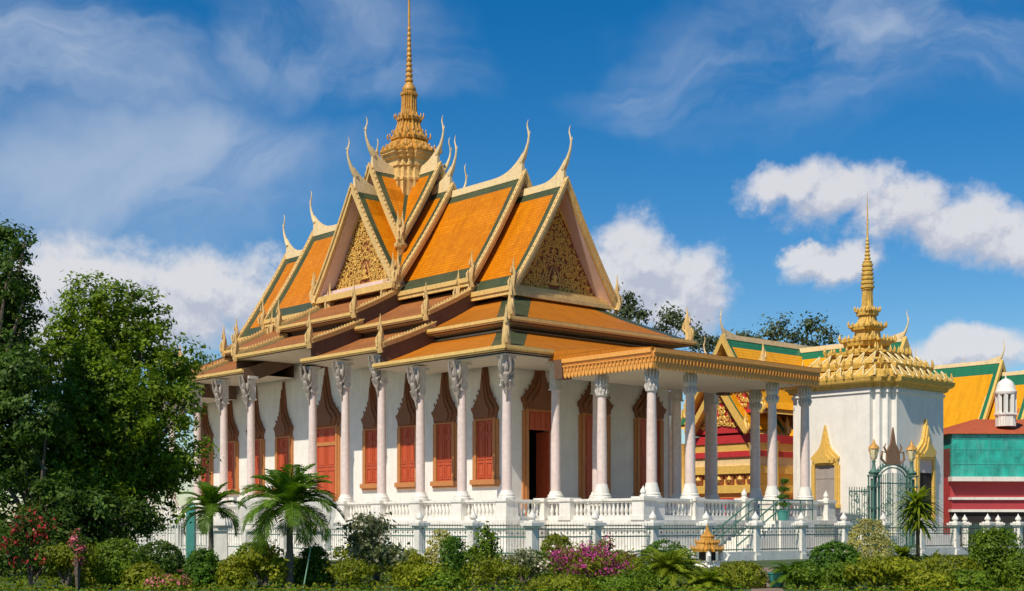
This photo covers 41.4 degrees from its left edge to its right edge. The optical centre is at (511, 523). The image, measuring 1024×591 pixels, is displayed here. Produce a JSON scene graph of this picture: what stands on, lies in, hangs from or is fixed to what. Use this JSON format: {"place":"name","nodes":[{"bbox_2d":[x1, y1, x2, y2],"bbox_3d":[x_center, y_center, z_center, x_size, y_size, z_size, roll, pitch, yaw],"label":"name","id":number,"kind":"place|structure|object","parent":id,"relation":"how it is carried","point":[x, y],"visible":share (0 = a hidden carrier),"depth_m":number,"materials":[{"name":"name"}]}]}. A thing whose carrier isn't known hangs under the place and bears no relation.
{"place":"outdoors","nodes":[
{"label":"outdoors","id":0,"kind":"place"},
{"bbox_2d":[236,496,273,550],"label":"statue","id":1,"kind":"object","parent":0,"point":[240,512],"visible":0.33,"depth_m":51.77,"materials":[{"name":"white stone"}]},
{"bbox_2d":[296,493,336,558],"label":"statue","id":2,"kind":"object","parent":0,"point":[329,515],"visible":0.16,"depth_m":50.84,"materials":[{"name":"white stone"}]},
{"bbox_2d":[126,486,837,555],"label":"balustrade terrace","id":3,"kind":"structure","parent":0,"point":[560,512],"depth_m":60.38,"materials":[{"name":"white stone"}]},
{"bbox_2d":[145,0,821,515],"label":"temple","id":4,"kind":"structure","parent":3,"relation":"on","point":[419,326],"depth_m":70.36,"materials":[{"name":"white paint"}]},
{"bbox_2d":[201,404,213,494],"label":"window","id":5,"kind":"structure","parent":4,"relation":"in","point":[206,430],"depth_m":85.51,"materials":[{"name":"orange wood"}]},
{"bbox_2d":[227,400,239,494],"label":"window","id":6,"kind":"structure","parent":4,"relation":"in","point":[232,431],"depth_m":83.23,"materials":[{"name":"red wood"}]},
{"bbox_2d":[245,386,264,493],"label":"window","id":7,"kind":"structure","parent":4,"relation":"in","point":[259,428],"depth_m":80.90,"materials":[{"name":"wood"}]},
{"bbox_2d":[273,382,293,474],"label":"window","id":8,"kind":"structure","parent":4,"relation":"in","point":[283,429],"depth_m":78.84,"materials":[{"name":"red wood"}]},
{"bbox_2d":[316,367,340,515],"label":"door","id":9,"kind":"structure","parent":4,"relation":"in","point":[328,415],"depth_m":75.45,"materials":[{"name":"red wood"}]},
{"bbox_2d":[360,374,377,489],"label":"window","id":10,"kind":"structure","parent":4,"relation":"in","point":[369,420],"depth_m":72.54,"materials":[{"name":"wood"}]},
{"bbox_2d":[394,373,415,488],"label":"window","id":11,"kind":"structure","parent":4,"relation":"in","point":[406,416],"depth_m":70.09,"materials":[{"name":"red wood"}]},
{"bbox_2d":[430,372,457,487],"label":"window","id":12,"kind":"structure","parent":4,"relation":"in","point":[445,412],"depth_m":67.80,"materials":[{"name":"red wood"}]},
{"bbox_2d":[469,367,499,486],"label":"window","id":13,"kind":"structure","parent":4,"relation":"in","point":[485,423],"depth_m":65.49,"materials":[{"name":"wood"}]},
{"bbox_2d":[521,370,550,515],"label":"door","id":14,"kind":"structure","parent":4,"relation":"in","point":[536,401],"depth_m":65.74,"materials":[{"name":"brown wood"}]},
{"bbox_2d":[577,381,613,514],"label":"door","id":15,"kind":"structure","parent":4,"relation":"in","point":[585,404],"depth_m":68.03,"materials":[{"name":"brown wood"}]},
{"bbox_2d":[633,388,665,497],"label":"door","id":16,"kind":"structure","parent":4,"relation":"in","point":[640,408],"depth_m":70.83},
{"bbox_2d":[775,477,791,520],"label":"potted topiary","id":17,"kind":"object","parent":3,"relation":"on","point":[782,515],"visible":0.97,"depth_m":61.31,"materials":[{"name":"green plant"}]},
{"bbox_2d":[0,532,1023,590],"bbox_3d":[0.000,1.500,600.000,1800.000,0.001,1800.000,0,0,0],"label":"ground","id":18,"kind":"structure","parent":0,"point":[764,563],"depth_m":32.73,"materials":[{"name":"green plant"}]},
{"bbox_2d":[0,213,62,475],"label":"broadleaf tree","id":19,"kind":"object","parent":18,"relation":"on","point":[20,369],"visible":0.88,"depth_m":37.06,"materials":[{"name":"green plant"}]},
{"bbox_2d":[0,502,69,587],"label":"flower bush","id":20,"kind":"object","parent":18,"relation":"on","point":[29,529],"visible":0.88,"depth_m":30.82,"materials":[{"name":"green plant"}]},
{"bbox_2d":[25,540,101,586],"bbox_3d":[-10.111,0.865,30.800,2.028,1.352,1.367,0,0,43],"label":"bush","id":21,"kind":"object","parent":18,"relation":"on","point":[62,551],"visible":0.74,"depth_m":30.64,"materials":[{"name":"green plant"}]},
{"bbox_2d":[67,528,91,590],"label":"flower bush","id":22,"kind":"object","parent":18,"relation":"on","point":[74,540],"visible":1,"depth_m":30.16,"materials":[{"name":"pink plant"}]},
{"bbox_2d":[0,393,174,578],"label":"broadleaf tree","id":23,"kind":"object","parent":18,"relation":"on","point":[95,523],"visible":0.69,"depth_m":36.53,"materials":[{"name":"green plant"}]},
{"bbox_2d":[67,561,111,585],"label":"bush","id":24,"kind":"object","parent":18,"relation":"on","point":[88,574],"visible":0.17,"depth_m":32.07,"materials":[{"name":"green plant"}]},
{"bbox_2d":[2,268,222,546],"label":"broadleaf tree","id":25,"kind":"object","parent":18,"relation":"on","point":[123,450],"visible":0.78,"depth_m":41.65,"materials":[{"name":"green plant"}]},
{"bbox_2d":[87,534,150,587],"bbox_3d":[-9.136,0.887,31.509,1.472,1.272,1.456,0,0,-27],"label":"bush","id":26,"kind":"object","parent":18,"relation":"on","point":[120,550],"visible":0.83,"depth_m":31.12,"materials":[{"name":"green plant"}]},
{"bbox_2d":[115,560,165,589],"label":"bush","id":27,"kind":"object","parent":18,"relation":"on","point":[132,576],"visible":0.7,"depth_m":30.72,"materials":[{"name":"green plant"}]},
{"bbox_2d":[134,538,187,577],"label":"topiary","id":28,"kind":"object","parent":18,"relation":"on","point":[168,564],"visible":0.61,"depth_m":35.72,"materials":[{"name":"green plant"}]},
{"bbox_2d":[142,568,195,590],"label":"flower bush","id":29,"kind":"object","parent":18,"relation":"on","point":[178,580],"visible":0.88,"depth_m":30.29,"materials":[{"name":"pink plant"}]},
{"bbox_2d":[143,505,208,558],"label":"iron railing","id":30,"kind":"object","parent":18,"relation":"on","point":[190,536],"visible":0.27,"depth_m":58.15,"materials":[{"name":"white metal"}]},
{"bbox_2d":[178,546,223,588],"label":"topiary","id":31,"kind":"object","parent":18,"relation":"on","point":[203,560],"visible":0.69,"depth_m":31.25,"materials":[{"name":"green plant"}]},
{"bbox_2d":[176,481,247,570],"bbox_3d":[-8.444,0.149,37.996,2.018,2.702,2.213,0,0,0],"label":"palm tree","id":32,"kind":"object","parent":18,"relation":"on","point":[210,497],"visible":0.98,"depth_m":37.81,"materials":[{"name":"green plant"}]},
{"bbox_2d":[208,504,233,559],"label":"boundary stone","id":33,"kind":"object","parent":18,"relation":"on","point":[221,528],"visible":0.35,"depth_m":55.74,"materials":[{"name":"white stone"}]},
{"bbox_2d":[207,554,253,588],"bbox_3d":[-6.501,1.115,31.202,1.095,0.834,0.870,0,0,-11],"label":"croton","id":34,"kind":"object","parent":18,"relation":"on","point":[230,576],"visible":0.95,"depth_m":31.02,"materials":[{"name":"green plant"}]},
{"bbox_2d":[230,542,264,579],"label":"bush","id":35,"kind":"object","parent":18,"relation":"on","point":[243,546],"visible":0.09,"depth_m":35.78,"materials":[{"name":"green plant"}]},
{"bbox_2d":[230,536,299,587],"bbox_3d":[-5.794,0.905,31.589,1.697,1.266,1.657,0,0,0],"label":"croton","id":36,"kind":"object","parent":18,"relation":"on","point":[271,564],"visible":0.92,"depth_m":31.37,"materials":[{"name":"green plant"}]},
{"bbox_2d":[236,463,344,587],"bbox_3d":[-5.162,0.045,31.457,2.664,2.909,2.641,0,0,0],"label":"palm tree","id":37,"kind":"object","parent":18,"relation":"on","point":[287,490],"visible":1,"depth_m":31.12,"materials":[{"name":"green plant"}]},
{"bbox_2d":[277,555,308,583],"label":"bush","id":38,"kind":"object","parent":18,"relation":"on","point":[294,557],"visible":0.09,"depth_m":33.81,"materials":[{"name":"green plant"}]},
{"bbox_2d":[303,546,310,586],"bbox_3d":[-4.724,1.018,31.200,0.031,0.977,0.445,0,0,16],"label":"garden cane","id":39,"kind":"object","parent":18,"relation":"on","point":[307,565],"visible":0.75,"depth_m":31.20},
{"bbox_2d":[293,543,336,586],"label":"topiary","id":40,"kind":"object","parent":18,"relation":"on","point":[315,567],"visible":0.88,"depth_m":32.24,"materials":[{"name":"green plant"}]},
{"bbox_2d":[326,544,370,573],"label":"bush","id":41,"kind":"object","parent":18,"relation":"on","point":[345,552],"visible":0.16,"depth_m":36.91,"materials":[{"name":"green plant"}]},
{"bbox_2d":[321,556,384,588],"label":"bush","id":42,"kind":"object","parent":18,"relation":"on","point":[351,573],"visible":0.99,"depth_m":30.72,"materials":[{"name":"green plant"}]},
{"bbox_2d":[336,506,413,584],"bbox_3d":[-3.309,0.553,32.861,1.882,1.968,2.201,0,0,0],"label":"frangipani","id":43,"kind":"object","parent":18,"relation":"on","point":[367,544],"visible":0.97,"depth_m":32.54,"materials":[{"name":"green plant"}]},
{"bbox_2d":[385,545,438,577],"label":"bush","id":44,"kind":"object","parent":18,"relation":"on","point":[419,558],"visible":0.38,"depth_m":34.32,"materials":[{"name":"green plant"}]},
{"bbox_2d":[384,559,463,588],"bbox_3d":[-2.115,1.174,30.819,1.615,0.752,2.005,0,0,-41],"label":"croton","id":45,"kind":"object","parent":18,"relation":"on","point":[411,572],"visible":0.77,"depth_m":30.39,"materials":[{"name":"green plant"}]},
{"bbox_2d":[422,528,450,567],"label":"bush","id":46,"kind":"object","parent":18,"relation":"on","point":[438,538],"visible":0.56,"depth_m":38.86,"materials":[{"name":"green plant"}]},
{"bbox_2d":[415,565,467,590],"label":"bush","id":47,"kind":"object","parent":18,"relation":"on","point":[439,580],"visible":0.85,"depth_m":30.08,"materials":[{"name":"green plant"}]},
{"bbox_2d":[432,534,468,581],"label":"topiary","id":48,"kind":"object","parent":18,"relation":"on","point":[453,557],"visible":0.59,"depth_m":31.34,"materials":[{"name":"green plant"}]},
{"bbox_2d":[460,550,474,576],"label":"bush","id":49,"kind":"object","parent":18,"relation":"on","point":[465,556],"visible":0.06,"depth_m":35.73,"materials":[{"name":"green plant"}]},
{"bbox_2d":[465,521,505,564],"bbox_3d":[-0.622,0.733,33.008,1.318,1.593,0.948,0,0,-25],"label":"frangipani","id":50,"kind":"object","parent":18,"relation":"on","point":[487,546],"visible":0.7,"depth_m":32.85,"materials":[{"name":"green plant"}]},
{"bbox_2d":[460,551,530,589],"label":"bush","id":51,"kind":"object","parent":18,"relation":"on","point":[493,572],"visible":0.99,"depth_m":30.56,"materials":[{"name":"green plant"}]},
{"bbox_2d":[0,565,1023,590],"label":"ground cover","id":52,"kind":"object","parent":18,"relation":"on","point":[504,585],"visible":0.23,"depth_m":30.05,"materials":[{"name":"green plant"}]},
{"bbox_2d":[500,546,550,585],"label":"flower bush","id":53,"kind":"object","parent":18,"relation":"on","point":[528,556],"visible":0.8,"depth_m":32.40,"materials":[{"name":"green plant"}]},
{"bbox_2d":[513,549,562,579],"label":"bush","id":54,"kind":"object","parent":18,"relation":"on","point":[542,553],"visible":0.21,"depth_m":34.80,"materials":[{"name":"green plant"}]},
{"bbox_2d":[539,533,573,569],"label":"topiary","id":55,"kind":"object","parent":18,"relation":"on","point":[556,540],"visible":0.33,"depth_m":40.76,"materials":[{"name":"green plant"}]},
{"bbox_2d":[524,571,598,590],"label":"bush","id":56,"kind":"object","parent":18,"relation":"on","point":[560,581],"visible":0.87,"depth_m":29.79,"materials":[{"name":"green plant"}]},
{"bbox_2d":[544,534,639,578],"bbox_3d":[1.814,0.875,31.357,2.239,1.337,2.404,0,0,0],"label":"bougainvillea","id":57,"kind":"object","parent":18,"relation":"on","point":[582,558],"visible":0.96,"depth_m":30.91,"materials":[{"name":"purple plant"}]},
{"bbox_2d":[594,532,616,556],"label":"bougainvillea","id":58,"kind":"object","parent":18,"relation":"on","point":[602,541],"visible":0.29,"depth_m":32.96,"materials":[{"name":"white plant"}]},
{"bbox_2d":[586,566,646,590],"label":"bush","id":59,"kind":"object","parent":18,"relation":"on","point":[607,581],"visible":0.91,"depth_m":29.77,"materials":[{"name":"green plant"}]},
{"bbox_2d":[610,546,644,571],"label":"bush","id":60,"kind":"object","parent":18,"relation":"on","point":[630,557],"visible":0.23,"depth_m":32.95,"materials":[{"name":"green plant"}]},
{"bbox_2d":[609,282,651,325],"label":"tree","id":61,"kind":"object","parent":18,"relation":"on","point":[627,309],"visible":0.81,"depth_m":124.75,"materials":[{"name":"green plant"}]},
{"bbox_2d":[615,561,680,589],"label":"bush","id":62,"kind":"object","parent":18,"relation":"on","point":[648,575],"visible":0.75,"depth_m":30.43,"materials":[{"name":"green plant"}]},
{"bbox_2d":[636,538,696,575],"bbox_3d":[4.316,0.967,37.990,1.747,1.127,1.770,0,0,0],"label":"bush","id":63,"kind":"object","parent":18,"relation":"on","point":[671,547],"visible":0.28,"depth_m":37.74,"materials":[{"name":"green plant"}]},
{"bbox_2d":[627,546,708,588],"bbox_3d":[3.625,1.048,31.249,1.970,1.048,1.934,0,0,0],"label":"cycad","id":64,"kind":"object","parent":18,"relation":"on","point":[672,563],"visible":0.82,"depth_m":30.99,"materials":[{"name":"green plant"}]},
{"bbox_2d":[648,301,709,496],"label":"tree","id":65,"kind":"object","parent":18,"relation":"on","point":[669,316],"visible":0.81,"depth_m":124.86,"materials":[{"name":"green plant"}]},
{"bbox_2d":[686,333,719,353],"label":"tree","id":66,"kind":"object","parent":18,"relation":"on","point":[709,341],"visible":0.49,"depth_m":127.53,"materials":[{"name":"green plant"}]},
{"bbox_2d":[681,567,732,590],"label":"cycad","id":67,"kind":"object","parent":18,"relation":"on","point":[708,579],"visible":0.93,"depth_m":30.43,"materials":[{"name":"green plant"}]},
{"bbox_2d":[712,558,769,588],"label":"bush","id":68,"kind":"object","parent":18,"relation":"on","point":[752,577],"visible":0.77,"depth_m":31.15,"materials":[{"name":"green plant"}]},
{"bbox_2d":[728,328,768,338],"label":"tree","id":69,"kind":"object","parent":18,"relation":"on","point":[744,334],"visible":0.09,"depth_m":129.37,"materials":[{"name":"green plant"}]},
{"bbox_2d":[752,311,804,343],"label":"tree","id":70,"kind":"object","parent":18,"relation":"on","point":[773,333],"visible":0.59,"depth_m":127.53,"materials":[{"name":"green plant"}]},
{"bbox_2d":[767,561,822,588],"bbox_3d":[6.572,1.241,31.496,1.318,0.763,1.363,0,0,0],"label":"cycad","id":71,"kind":"object","parent":18,"relation":"on","point":[785,576],"visible":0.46,"depth_m":31.29,"materials":[{"name":"green plant"}]},
{"bbox_2d":[776,563,826,588],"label":"bush","id":72,"kind":"object","parent":18,"relation":"on","point":[808,574],"visible":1,"depth_m":30.79,"materials":[{"name":"green plant"}]},
{"bbox_2d":[779,311,841,346],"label":"tree","id":73,"kind":"object","parent":18,"relation":"on","point":[816,329],"visible":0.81,"depth_m":127.80,"materials":[{"name":"green plant"}]},
{"bbox_2d":[805,539,864,580],"bbox_3d":[8.328,0.959,35.005,1.704,1.147,1.629,0,0,0],"label":"bush","id":74,"kind":"object","parent":18,"relation":"on","point":[827,555],"visible":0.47,"depth_m":34.67,"materials":[{"name":"green plant"}]},
{"bbox_2d":[814,557,873,587],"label":"bush","id":75,"kind":"object","parent":18,"relation":"on","point":[833,571],"visible":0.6,"depth_m":30.80,"materials":[{"name":"green plant"}]},
{"bbox_2d":[844,517,894,561],"bbox_3d":[9.793,0.675,36.963,1.487,1.690,1.444,0,0,0],"label":"bush","id":76,"kind":"object","parent":18,"relation":"on","point":[883,542],"visible":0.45,"depth_m":36.77,"materials":[{"name":"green plant"}]},
{"bbox_2d":[838,547,930,588],"bbox_3d":[8.410,1.034,30.594,2.114,1.018,1.823,0,0,-44],"label":"bush","id":77,"kind":"object","parent":18,"relation":"on","point":[878,569],"visible":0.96,"depth_m":30.40,"materials":[{"name":"green plant"}]},
{"bbox_2d":[789,340,1023,435],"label":"throne hall","id":78,"kind":"structure","parent":18,"relation":"on","point":[969,395],"depth_m":112.06,"materials":[{"name":"yellow tile"}]},
{"bbox_2d":[880,485,949,569],"bbox_3d":[9.736,0.272,32.954,2.011,2.461,1.716,0,0,0],"label":"dracaena","id":79,"kind":"object","parent":18,"relation":"on","point":[916,506],"visible":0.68,"depth_m":32.79,"materials":[{"name":"green plant"}]},
{"bbox_2d":[891,565,958,590],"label":"bush","id":80,"kind":"object","parent":18,"relation":"on","point":[936,579],"visible":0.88,"depth_m":29.96,"materials":[{"name":"green plant"}]},
{"bbox_2d":[919,552,988,588],"bbox_3d":[10.171,1.092,31.488,1.808,0.873,1.827,0,0,0],"label":"hedge","id":81,"kind":"object","parent":18,"relation":"on","point":[944,565],"visible":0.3,"depth_m":31.26,"materials":[{"name":"green plant"}]},
{"bbox_2d":[942,565,998,590],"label":"bush","id":82,"kind":"object","parent":18,"relation":"on","point":[980,578],"visible":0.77,"depth_m":30.09,"materials":[{"name":"green plant"}]},
{"bbox_2d":[943,375,1023,546],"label":"glazed building","id":83,"kind":"structure","parent":18,"relation":"on","point":[983,467],"depth_m":82.18,"materials":[{"name":"teal glass"}]},
{"bbox_2d":[955,524,1023,587],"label":"bush","id":84,"kind":"object","parent":18,"relation":"on","point":[989,551],"visible":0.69,"depth_m":31.65,"materials":[{"name":"green plant"}]},
{"bbox_2d":[1001,547,1023,587],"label":"hedge","id":85,"kind":"object","parent":18,"relation":"on","point":[1015,577],"visible":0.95,"depth_m":30.86,"materials":[{"name":"green plant"}]},
{"bbox_2d":[0,0,1023,524],"label":"sky","id":86,"kind":"structure","parent":0,"point":[726,155],"materials":[{"name":"blue"}]},
{"bbox_2d":[687,523,730,567],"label":"spirit house","id":87,"kind":"structure","parent":0,"point":[707,546],"depth_m":45.78,"materials":[{"name":"gold stone"}]},
{"bbox_2d":[751,567,782,590],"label":"path","id":88,"kind":"structure","parent":0,"point":[767,588],"depth_m":31.09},
{"bbox_2d":[767,572,785,587],"bbox_3d":[6.157,1.320,31.500,0.432,0.360,0.425,0,0,0],"label":"teal planter","id":89,"kind":"object","parent":88,"relation":"on","point":[778,584],"visible":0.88,"depth_m":31.36,"materials":[{"name":"ceramic"}]},
{"bbox_2d":[681,309,917,515],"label":"golden pavilion","id":90,"kind":"structure","parent":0,"point":[733,427],"depth_m":84.97,"materials":[{"name":"yellow tile"}]},
{"bbox_2d":[783,191,954,549],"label":"library tower","id":91,"kind":"structure","parent":0,"point":[868,390],"depth_m":70.57,"materials":[{"name":"white paint"}]},
{"bbox_2d":[811,425,840,507],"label":"window","id":92,"kind":"structure","parent":91,"relation":"in","point":[825,468],"depth_m":70.98,"materials":[{"name":"gold metal"}]},
{"bbox_2d":[914,419,936,521],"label":"doorway","id":93,"kind":"structure","parent":91,"relation":"in","point":[925,459],"depth_m":70.74,"materials":[{"name":"gold metal"}]},
{"bbox_2d":[882,549,921,576],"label":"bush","id":94,"kind":"object","parent":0,"point":[909,556],"visible":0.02,"depth_m":33.76,"materials":[{"name":"green plant"}]},
{"label":"paving","id":95,"kind":"structure","parent":0,"visible":0},
{"bbox_2d":[123,509,1023,564],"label":"garden fence","id":96,"kind":"object","parent":95,"relation":"on","point":[532,527],"visible":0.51,"depth_m":55.04,"materials":[{"name":"white stone"}]},
{"bbox_2d":[849,427,917,548],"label":"iron gate","id":97,"kind":"structure","parent":95,"relation":"on","point":[892,451],"depth_m":63.87,"materials":[{"name":"green metal"}]},
{"bbox_2d":[960,515,1023,546],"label":"courtyard fence","id":98,"kind":"object","parent":95,"relation":"on","point":[966,523],"visible":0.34,"depth_m":75.11,"materials":[{"name":"white stone"}]}
]}

